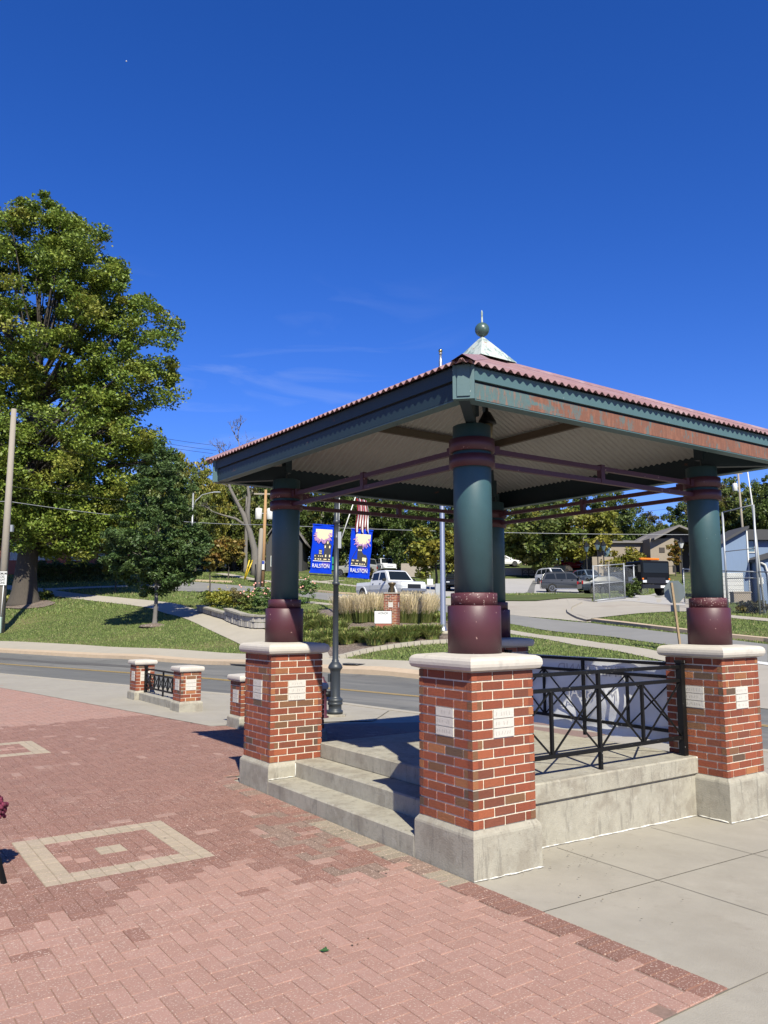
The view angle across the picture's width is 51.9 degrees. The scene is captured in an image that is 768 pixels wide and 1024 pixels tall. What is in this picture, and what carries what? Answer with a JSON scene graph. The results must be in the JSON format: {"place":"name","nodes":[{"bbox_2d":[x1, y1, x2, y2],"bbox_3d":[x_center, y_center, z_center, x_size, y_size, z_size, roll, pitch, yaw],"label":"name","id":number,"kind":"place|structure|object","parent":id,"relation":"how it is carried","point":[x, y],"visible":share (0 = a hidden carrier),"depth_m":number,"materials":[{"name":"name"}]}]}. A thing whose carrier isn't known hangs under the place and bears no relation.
{"place":"outdoors","nodes":[
{"label":"outdoors","id":0,"kind":"place"},
{"bbox_2d":[7,585,264,643],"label":"footpath","id":1,"kind":"structure","parent":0,"point":[231,631],"depth_m":42.32,"materials":[{"name":"concrete"}]},
{"bbox_2d":[196,605,224,618],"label":"stone wall","id":2,"kind":"structure","parent":1,"relation":"on","point":[215,612],"depth_m":41.47,"materials":[{"name":"concrete"}]},
{"bbox_2d":[0,641,419,669],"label":"sidewalk","id":3,"kind":"structure","parent":0,"point":[156,651],"depth_m":32.08,"materials":[{"name":"concrete"}]},
{"bbox_2d":[339,596,357,621],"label":"ornamental grass","id":4,"kind":"object","parent":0,"point":[346,612],"depth_m":34.08,"materials":[{"name":"plant"}]},
{"bbox_2d":[347,594,379,621],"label":"ornamental grass","id":5,"kind":"object","parent":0,"point":[359,613],"depth_m":33.69,"materials":[{"name":"plant"}]},
{"bbox_2d":[0,685,727,1023],"bbox_3d":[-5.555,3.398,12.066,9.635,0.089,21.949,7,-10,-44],"label":"brick paving","id":6,"kind":"structure","parent":0,"point":[233,891],"depth_m":4.77,"materials":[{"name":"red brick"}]},
{"bbox_2d":[0,795,8,883],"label":"flower planter","id":7,"kind":"object","parent":6,"relation":"on","point":[3,811],"visible":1,"depth_m":5.41,"materials":[{"name":"pink plant"}]},
{"bbox_2d":[0,674,767,1023],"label":"plaza concrete","id":8,"kind":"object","parent":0,"point":[712,938],"visible":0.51,"depth_m":5.24,"materials":[{"name":"grey concrete"}]},
{"bbox_2d":[0,678,230,725],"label":"forecourt slab","id":9,"kind":"structure","parent":8,"relation":"on","point":[213,712],"depth_m":16.98,"materials":[{"name":"concrete"}]},
{"bbox_2d":[127,659,204,711],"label":"brick railing wall","id":10,"kind":"structure","parent":9,"relation":"on","point":[186,687],"depth_m":15.65,"materials":[{"name":"brick"}]},
{"bbox_2d":[227,673,328,741],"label":"brick railing wall","id":11,"kind":"structure","parent":8,"relation":"on","point":[235,717],"depth_m":12.68,"materials":[{"name":"brick"}]},
{"bbox_2d":[214,709,388,725],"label":"forecourt slab","id":12,"kind":"structure","parent":8,"relation":"on","point":[360,715],"depth_m":14.41,"materials":[{"name":"concrete"}]},
{"bbox_2d":[309,496,373,716],"bbox_3d":[-0.796,1.297,14.815,1.231,5.050,0.360,0,-7,0],"label":"street lamp","id":13,"kind":"object","parent":12,"relation":"on","point":[335,699],"visible":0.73,"depth_m":14.63,"materials":[{"name":"metal"}]},
{"bbox_2d":[309,524,333,573],"bbox_3d":[-1.166,0.693,14.883,0.420,0.927,0.042,3,-7,0],"label":"street banner","id":14,"kind":"object","parent":13,"relation":"attached to","point":[322,546],"visible":1,"depth_m":14.88,"materials":[{"name":"blue fabric"}]},
{"bbox_2d":[338,497,368,547],"bbox_3d":[-0.576,0.197,14.938,0.581,0.983,0.100,0,-7,0],"label":"flag","id":15,"kind":"object","parent":13,"relation":"attached to","point":[362,521],"visible":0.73,"depth_m":14.93,"materials":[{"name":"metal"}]},
{"bbox_2d":[347,528,372,578],"bbox_3d":[-0.446,0.782,14.871,0.420,0.927,0.042,4,-7,1],"label":"street banner","id":16,"kind":"object","parent":13,"relation":"attached to","point":[360,554],"visible":1,"depth_m":14.87,"materials":[{"name":"blue fabric"}]},
{"bbox_2d":[165,684,767,1023],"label":"plaza joints","id":17,"kind":"object","parent":8,"relation":"on","point":[672,884],"visible":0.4,"depth_m":5.23,"materials":[{"name":"concrete"}]},
{"bbox_2d":[205,310,767,883],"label":"pavilion","id":18,"kind":"structure","parent":8,"relation":"on","point":[477,778],"depth_m":7.31,"materials":[{"name":"brick"}]},
{"bbox_2d":[517,653,668,743],"bbox_3d":[2.284,2.064,8.948,0.102,0.832,2.471,5,-9,-35],"label":"banner","id":19,"kind":"object","parent":18,"relation":"attached to","point":[616,696],"visible":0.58,"depth_m":8.69,"materials":[{"name":"fabric"}]},
{"bbox_2d":[0,653,767,748],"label":"street","id":20,"kind":"structure","parent":0,"point":[399,686],"depth_m":23.16,"materials":[{"name":"grey asphalt"}]},
{"bbox_2d":[0,657,130,667],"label":"dark patch","id":21,"kind":"object","parent":20,"relation":"on","point":[116,665],"visible":0.87,"depth_m":31.05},
{"bbox_2d":[0,648,419,678],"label":"kerb","id":22,"kind":"structure","parent":20,"relation":"on","point":[388,671],"depth_m":28.94,"materials":[{"name":"concrete"}]},
{"bbox_2d":[0,673,767,751],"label":"kerb","id":23,"kind":"structure","parent":20,"relation":"on","point":[416,712],"depth_m":16.40,"materials":[{"name":"concrete"}]},
{"bbox_2d":[0,562,767,660],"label":"lawn","id":24,"kind":"structure","parent":0,"point":[678,576],"depth_m":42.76,"materials":[{"name":"green plant"}]},
{"bbox_2d":[0,408,16,632],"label":"utility pole","id":25,"kind":"object","parent":24,"relation":"on","point":[8,528],"visible":0.96,"depth_m":46.73,"materials":[{"name":"grey wood"}]},
{"bbox_2d":[6,600,54,608],"bbox_3d":[-25.136,6.400,54.949,3.044,0.676,6.791,6,-9,-38],"label":"mulch bed","id":26,"kind":"object","parent":24,"relation":"on","point":[42,603],"visible":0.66,"depth_m":53.64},
{"bbox_2d":[0,189,191,605],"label":"oak tree","id":27,"kind":"object","parent":26,"relation":"on","point":[64,251],"visible":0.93,"depth_m":55.49,"materials":[{"name":"green plant"}]},
{"bbox_2d":[0,536,142,574],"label":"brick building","id":28,"kind":"structure","parent":24,"relation":"on","point":[12,560],"depth_m":76.04,"materials":[{"name":"brick"}]},
{"bbox_2d":[37,559,114,580],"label":"clipped hedge","id":29,"kind":"object","parent":24,"relation":"on","point":[60,569],"visible":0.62,"depth_m":68.07,"materials":[{"name":"green plant"}]},
{"bbox_2d":[98,437,214,626],"bbox_3d":[-11.779,1.084,41.173,5.602,10.075,4.988,5,-9,-34],"label":"pear tree","id":30,"kind":"object","parent":24,"relation":"on","point":[164,571],"visible":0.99,"depth_m":40.49,"materials":[{"name":"green plant"}]},
{"bbox_2d":[157,466,204,535],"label":"woodland tree","id":31,"kind":"object","parent":24,"relation":"on","point":[194,477],"visible":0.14,"depth_m":88.38,"materials":[{"name":"green plant"}]},
{"bbox_2d":[159,451,228,538],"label":"woodland tree","id":32,"kind":"object","parent":24,"relation":"on","point":[190,465],"visible":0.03,"depth_m":97.28,"materials":[{"name":"green plant"}]},
{"bbox_2d":[170,491,219,570],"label":"woodland tree","id":33,"kind":"object","parent":24,"relation":"on","point":[210,517],"visible":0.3,"depth_m":84.12,"materials":[{"name":"green plant"}]},
{"bbox_2d":[188,470,233,571],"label":"woodland tree","id":34,"kind":"object","parent":24,"relation":"on","point":[222,528],"visible":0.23,"depth_m":89.62,"materials":[{"name":"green plant"}]},
{"bbox_2d":[198,542,225,591],"bbox_3d":[-12.230,4.027,55.399,2.164,3.980,2.054,0,-7,0],"label":"young tree","id":35,"kind":"object","parent":24,"relation":"on","point":[215,554],"visible":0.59,"depth_m":55.31,"materials":[{"name":"orange plant"}]},
{"bbox_2d":[205,586,227,606],"bbox_3d":[-9.887,4.979,46.522,1.368,1.224,1.168,-3,-8,22],"label":"rose bush","id":36,"kind":"object","parent":24,"relation":"on","point":[216,594],"visible":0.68,"depth_m":46.29,"materials":[{"name":"green plant"}]},
{"bbox_2d":[215,585,237,606],"bbox_3d":[-8.908,4.807,44.935,1.250,1.211,1.295,6,-10,-39],"label":"rose bush","id":37,"kind":"object","parent":24,"relation":"on","point":[228,600],"visible":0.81,"depth_m":44.73,"materials":[{"name":"green plant"}]},
{"bbox_2d":[212,535,245,578],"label":"young tree","id":38,"kind":"object","parent":24,"relation":"on","point":[232,553],"visible":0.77,"depth_m":71.55,"materials":[{"name":"yellow plant"}]},
{"bbox_2d":[201,416,257,575],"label":"bare tree","id":39,"kind":"object","parent":24,"relation":"on","point":[246,518],"visible":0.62,"depth_m":77.97,"materials":[{"name":"grey plant"}]},
{"bbox_2d":[223,608,264,627],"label":"stone wall","id":40,"kind":"structure","parent":24,"relation":"on","point":[237,617],"depth_m":36.43,"materials":[{"name":"stone"}]},
{"bbox_2d":[223,484,269,571],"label":"woodland tree","id":41,"kind":"object","parent":24,"relation":"on","point":[236,531],"visible":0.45,"depth_m":95.44,"materials":[{"name":"green plant"}]},
{"bbox_2d":[238,584,256,610],"bbox_3d":[-7.189,4.578,42.242,1.389,1.418,1.074,-5,-9,31],"label":"rose bush","id":42,"kind":"object","parent":24,"relation":"on","point":[248,601],"visible":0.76,"depth_m":42.08,"materials":[{"name":"green plant"}]},
{"bbox_2d":[250,582,269,611],"bbox_3d":[-6.334,4.430,40.918,1.204,1.533,1.116,0,-7,0],"label":"rose bush","id":43,"kind":"object","parent":24,"relation":"on","point":[257,598],"visible":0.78,"depth_m":40.87,"materials":[{"name":"green plant"}]},
{"bbox_2d":[254,490,271,586],"bbox_3d":[-9.776,2.117,64.375,1.900,7.956,0.560,1,-7,0],"label":"utility pole","id":44,"kind":"object","parent":24,"relation":"on","point":[259,513],"visible":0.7,"depth_m":64.39,"materials":[{"name":"beige wood"}]},
{"bbox_2d":[266,528,311,570],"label":"grey house","id":45,"kind":"structure","parent":24,"relation":"on","point":[303,560],"depth_m":98.32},
{"bbox_2d":[268,493,313,553],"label":"woodland tree","id":46,"kind":"object","parent":24,"relation":"on","point":[304,520],"visible":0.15,"depth_m":103.61,"materials":[{"name":"green plant"}]},
{"bbox_2d":[299,576,319,603],"bbox_3d":[-4.255,4.317,43.785,1.482,1.578,1.251,0,-7,0],"label":"rose bush","id":47,"kind":"object","parent":24,"relation":"on","point":[306,587],"visible":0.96,"depth_m":43.58,"materials":[{"name":"green plant"}]},
{"bbox_2d":[311,493,374,565],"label":"woodland tree","id":48,"kind":"object","parent":24,"relation":"on","point":[328,517],"visible":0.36,"depth_m":99.40,"materials":[{"name":"green plant"}]},
{"bbox_2d":[339,559,377,575],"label":"boxy suv","id":49,"kind":"object","parent":24,"relation":"on","point":[343,570],"visible":0.24,"depth_m":81.49,"materials":[{"name":"paint"}]},
{"bbox_2d":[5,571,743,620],"bbox_3d":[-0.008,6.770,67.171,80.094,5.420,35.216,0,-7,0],"label":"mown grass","id":50,"kind":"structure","parent":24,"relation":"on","point":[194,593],"depth_m":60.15,"materials":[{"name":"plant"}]},
{"bbox_2d":[302,516,453,568],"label":"undergrowth","id":51,"kind":"object","parent":24,"relation":"on","point":[433,532],"visible":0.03,"depth_m":104.84,"materials":[{"name":"green plant"}]},
{"bbox_2d":[309,608,447,655],"bbox_3d":[-0.227,4.962,34.051,7.154,1.800,15.240,0,-7,0],"label":"mulch bed","id":52,"kind":"object","parent":24,"relation":"on","point":[344,648],"visible":0.18,"depth_m":28.59,"materials":[{"name":"soil"}]},
{"bbox_2d":[312,628,344,642],"bbox_3d":[-2.075,4.623,29.491,1.354,0.562,1.294,2,-8,-16],"label":"leafy perennial","id":53,"kind":"object","parent":52,"relation":"on","point":[321,633],"visible":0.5,"depth_m":29.24,"materials":[{"name":"green plant"}]},
{"bbox_2d":[356,591,383,621],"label":"ornamental grass","id":54,"kind":"object","parent":52,"relation":"on","point":[378,605],"depth_m":33.66,"materials":[{"name":"plant"}]},
{"bbox_2d":[358,632,390,644],"bbox_3d":[-0.285,4.450,27.765,1.360,0.461,1.423,4,-8,-27],"label":"leafy perennial","id":55,"kind":"object","parent":52,"relation":"on","point":[377,639],"visible":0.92,"depth_m":27.46,"materials":[{"name":"green plant"}]},
{"bbox_2d":[374,611,391,627],"bbox_3d":[-0.044,4.346,31.722,0.720,0.760,0.250,0,-7,-3],"label":"honor sign","id":56,"kind":"object","parent":52,"relation":"on","point":[382,618],"visible":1,"depth_m":31.63,"materials":[{"name":"stone"}]},
{"bbox_2d":[392,631,419,642],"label":"leafy perennial","id":57,"kind":"object","parent":52,"relation":"on","point":[406,637],"visible":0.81,"depth_m":27.74,"materials":[{"name":"green plant"}]},
{"bbox_2d":[400,594,419,622],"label":"ornamental grass","id":58,"kind":"object","parent":52,"relation":"on","point":[403,617],"depth_m":33.06,"materials":[{"name":"plant"}]},
{"bbox_2d":[438,349,447,634],"bbox_3d":[2.249,-0.925,30.710,0.840,11.243,0.840,0,-7,0],"label":"flagpole","id":59,"kind":"object","parent":52,"relation":"on","point":[442,579],"visible":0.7,"depth_m":30.20,"materials":[{"name":"metal"}]},
{"bbox_2d":[368,499,388,559],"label":"woodland tree","id":60,"kind":"object","parent":24,"relation":"on","point":[370,525],"visible":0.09,"depth_m":103.48,"materials":[{"name":"green plant"}]},
{"bbox_2d":[322,639,447,658],"bbox_3d":[0.326,4.722,27.029,5.044,0.688,1.482,2,-8,-12],"label":"bed edging","id":61,"kind":"object","parent":24,"relation":"on","point":[373,649],"visible":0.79,"depth_m":26.85,"materials":[{"name":"concrete"}]},
{"bbox_2d":[376,558,396,570],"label":"parked suv","id":62,"kind":"object","parent":24,"relation":"on","point":[384,563],"visible":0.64,"depth_m":96.85,"materials":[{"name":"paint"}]},
{"bbox_2d":[383,582,399,625],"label":"torch pier","id":63,"kind":"structure","parent":24,"relation":"on","point":[392,601],"depth_m":32.20,"materials":[{"name":"brick"}]},
{"bbox_2d":[370,499,428,570],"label":"woodland tree","id":64,"kind":"object","parent":24,"relation":"on","point":[394,540],"visible":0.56,"depth_m":97.08,"materials":[{"name":"green plant"}]},
{"bbox_2d":[403,526,453,583],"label":"maple tree","id":65,"kind":"object","parent":24,"relation":"on","point":[424,555],"visible":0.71,"depth_m":65.80,"materials":[{"name":"green plant"}]},
{"bbox_2d":[419,505,453,538],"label":"woodland tree","id":66,"kind":"object","parent":24,"relation":"on","point":[436,515],"visible":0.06,"depth_m":109.72,"materials":[{"name":"green plant"}]},
{"bbox_2d":[504,505,588,570],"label":"shade tree","id":67,"kind":"object","parent":24,"relation":"on","point":[525,543],"visible":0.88,"depth_m":95.10,"materials":[{"name":"green plant"}]},
{"bbox_2d":[548,505,623,569],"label":"shade tree","id":68,"kind":"object","parent":24,"relation":"on","point":[600,526],"visible":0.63,"depth_m":98.59,"materials":[{"name":"green plant"}]},
{"bbox_2d":[570,493,614,518],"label":"woodland tree","id":69,"kind":"object","parent":24,"relation":"on","point":[594,505],"visible":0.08,"depth_m":128.78,"materials":[{"name":"green plant"}]},
{"bbox_2d":[577,576,622,593],"bbox_3d":[17.630,5.751,61.776,4.705,1.485,2.240,0,-7,0],"label":"parked sedan","id":70,"kind":"object","parent":24,"relation":"on","point":[586,587],"visible":0.41,"depth_m":60.97,"materials":[{"name":"paint"}]},
{"bbox_2d":[591,557,613,575],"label":"beige wall","id":71,"kind":"structure","parent":24,"relation":"on","point":[594,561],"depth_m":95.99,"materials":[{"name":"paint"}]},
{"bbox_2d":[600,546,645,570],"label":"round shrub","id":72,"kind":"object","parent":24,"relation":"on","point":[630,555],"visible":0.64,"depth_m":95.25,"materials":[{"name":"green plant"}]},
{"bbox_2d":[603,491,648,540],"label":"woodland tree","id":73,"kind":"object","parent":24,"relation":"on","point":[630,517],"visible":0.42,"depth_m":117.28,"materials":[{"name":"green plant"}]},
{"bbox_2d":[622,578,641,597],"bbox_3d":[15.558,4.875,49.375,1.230,1.587,1.086,0,-7,0],"label":"dark bush","id":74,"kind":"object","parent":24,"relation":"on","point":[632,589],"visible":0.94,"depth_m":49.22,"materials":[{"name":"green plant"}]},
{"bbox_2d":[579,525,689,573],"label":"beige building","id":75,"kind":"structure","parent":24,"relation":"on","point":[651,546],"depth_m":96.60,"materials":[{"name":"paint"}]},
{"bbox_2d":[660,505,685,528],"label":"woodland tree","id":76,"kind":"object","parent":24,"relation":"on","point":[677,515],"visible":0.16,"depth_m":142.44,"materials":[{"name":"green plant"}]},
{"bbox_2d":[666,540,682,575],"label":"upright shrub","id":77,"kind":"object","parent":24,"relation":"on","point":[673,552],"visible":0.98,"depth_m":91.18,"materials":[{"name":"green plant"}]},
{"bbox_2d":[664,581,684,643],"bbox_3d":[9.189,3.331,24.957,0.698,2.313,0.240,-7,-10,43],"label":"stop sign","id":78,"kind":"object","parent":24,"relation":"on","point":[674,592],"visible":1,"depth_m":25.00,"materials":[{"name":"metal"}]},
{"bbox_2d":[667,501,687,525],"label":"woodland tree","id":79,"kind":"object","parent":24,"relation":"on","point":[682,508],"visible":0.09,"depth_m":139.59,"materials":[{"name":"green plant"}]},
{"bbox_2d":[591,618,767,641],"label":"kerb","id":80,"kind":"structure","parent":24,"relation":"on","point":[684,630],"depth_m":31.70,"materials":[{"name":"concrete"}]},
{"bbox_2d":[623,518,760,537],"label":"undergrowth","id":81,"kind":"object","parent":24,"relation":"on","point":[652,529],"visible":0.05,"depth_m":116.83,"materials":[{"name":"green plant"}]},
{"bbox_2d":[682,568,767,614],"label":"chain link fence","id":82,"kind":"object","parent":24,"relation":"on","point":[684,583],"visible":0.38,"depth_m":38.08,"materials":[{"name":"metal"}]},
{"bbox_2d":[688,526,767,603],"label":"blue shed","id":83,"kind":"structure","parent":24,"relation":"on","point":[739,539],"depth_m":53.03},
{"bbox_2d":[723,573,743,601],"bbox_3d":[23.328,5.052,52.760,1.432,1.980,0.040,0,-7,0],"label":"garage door","id":84,"kind":"structure","parent":83,"relation":"in","point":[728,574],"depth_m":52.77,"materials":[{"name":"white"}]},
{"bbox_2d":[721,476,757,521],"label":"woodland tree","id":85,"kind":"object","parent":24,"relation":"on","point":[729,481],"visible":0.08,"depth_m":118.81,"materials":[{"name":"green plant"}]},
{"bbox_2d":[721,504,760,613],"bbox_3d":[17.292,2.335,38.283,0.102,5.221,2.006,3,-8,-23],"label":"net frame","id":86,"kind":"object","parent":24,"relation":"on","point":[756,554],"visible":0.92,"depth_m":37.81,"materials":[{"name":"metal"}]},
{"bbox_2d":[719,487,766,533],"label":"woodland tree","id":87,"kind":"object","parent":24,"relation":"on","point":[733,513],"visible":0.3,"depth_m":107.62,"materials":[{"name":"green plant"}]},
{"bbox_2d":[735,473,767,528],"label":"woodland tree","id":88,"kind":"object","parent":24,"relation":"on","point":[761,510],"visible":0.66,"depth_m":100.82,"materials":[{"name":"green plant"}]},
{"bbox_2d":[735,599,767,613],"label":"shrub","id":89,"kind":"object","parent":24,"relation":"on","point":[743,606],"visible":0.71,"depth_m":37.94,"materials":[{"name":"green plant"}]},
{"bbox_2d":[747,472,765,612],"bbox_3d":[17.982,0.202,38.476,0.692,9.404,0.120,0,-7,0],"label":"whip antenna","id":90,"kind":"object","parent":24,"relation":"on","point":[762,595],"visible":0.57,"depth_m":38.15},
{"bbox_2d":[0,0,767,559],"label":"sky","id":91,"kind":"structure","parent":0,"point":[330,198],"materials":[{"name":"blue"}]},
{"bbox_2d":[400,593,430,623],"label":"ornamental grass","id":92,"kind":"object","parent":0,"point":[415,613],"depth_m":33.00,"materials":[{"name":"plant"}]},
{"bbox_2d":[416,594,438,622],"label":"ornamental grass","id":93,"kind":"object","parent":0,"point":[428,612],"depth_m":33.84,"materials":[{"name":"plant"}]},
{"bbox_2d":[424,584,453,596],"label":"parking lot","id":94,"kind":"structure","parent":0,"point":[430,589],"depth_m":64.37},
{"bbox_2d":[140,581,767,661],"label":"side street","id":95,"kind":"structure","parent":0,"point":[660,637],"depth_m":34.65,"materials":[{"name":"asphalt"}]},
{"bbox_2d":[256,528,262,586],"bbox_3d":[-10.003,3.672,63.558,0.440,4.750,0.440,2,-7,0],"label":"pole stub","id":96,"kind":"object","parent":95,"relation":"on","point":[259,562],"visible":0.92,"depth_m":63.39,"materials":[{"name":"grey wood"}]},
{"bbox_2d":[356,570,426,597],"bbox_3d":[0.412,4.768,50.809,2.380,1.965,5.935,4,-9,-30],"label":"pickup truck","id":97,"kind":"object","parent":95,"relation":"on","point":[402,580],"visible":0.62,"depth_m":49.85,"materials":[{"name":"paint"}]},
{"bbox_2d":[376,594,591,621],"bbox_3d":[6.105,6.273,53.469,15.489,2.081,30.023,-2,-8,15],"label":"junction concrete","id":98,"kind":"object","parent":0,"point":[553,609],"visible":0.38,"depth_m":45.00,"materials":[{"name":"concrete"}]},
{"bbox_2d":[505,578,582,593],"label":"parking lot","id":99,"kind":"structure","parent":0,"point":[517,585],"depth_m":76.71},
{"bbox_2d":[539,571,584,592],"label":"grey suv","id":100,"kind":"object","parent":99,"relation":"on","point":[552,581],"visible":0.53,"depth_m":69.02,"materials":[{"name":"paint"}]},
{"bbox_2d":[574,569,600,580],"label":"parked suv","id":101,"kind":"object","parent":99,"relation":"on","point":[585,575],"visible":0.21,"depth_m":81.23,"materials":[{"name":"paint"}]},
{"bbox_2d":[506,593,592,600],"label":"mown verge","id":102,"kind":"structure","parent":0,"point":[542,597],"depth_m":52.70,"materials":[{"name":"green plant"}]},
{"bbox_2d":[510,630,665,660],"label":"footpath","id":103,"kind":"structure","parent":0,"point":[653,654],"depth_m":27.39,"materials":[{"name":"concrete"}]},
{"bbox_2d":[567,597,688,617],"bbox_3d":[14.270,5.494,45.755,7.861,1.287,16.360,-2,-8,18],"label":"drive concrete","id":104,"kind":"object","parent":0,"point":[589,609],"visible":0.74,"depth_m":42.91,"materials":[{"name":"concrete"}]},
{"bbox_2d":[597,593,684,604],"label":"white drive","id":105,"kind":"structure","parent":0,"point":[647,599],"depth_m":47.98,"materials":[{"name":"concrete"}]},
{"bbox_2d":[592,563,625,601],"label":"chain link gate","id":106,"kind":"structure","parent":105,"relation":"on","point":[602,583],"depth_m":47.97,"materials":[{"name":"metal"}]},
{"bbox_2d":[591,558,675,595],"bbox_3d":[17.712,4.790,57.018,2.960,2.580,6.711,2,-8,-16],"label":"flatbed truck","id":107,"kind":"object","parent":105,"relation":"on","point":[652,573],"visible":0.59,"depth_m":54.12,"materials":[{"name":"black paint"}]},
{"bbox_2d":[757,663,767,708],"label":"intersection concrete","id":108,"kind":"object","parent":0,"point":[762,670],"visible":0.12,"depth_m":18.63,"materials":[{"name":"concrete"}]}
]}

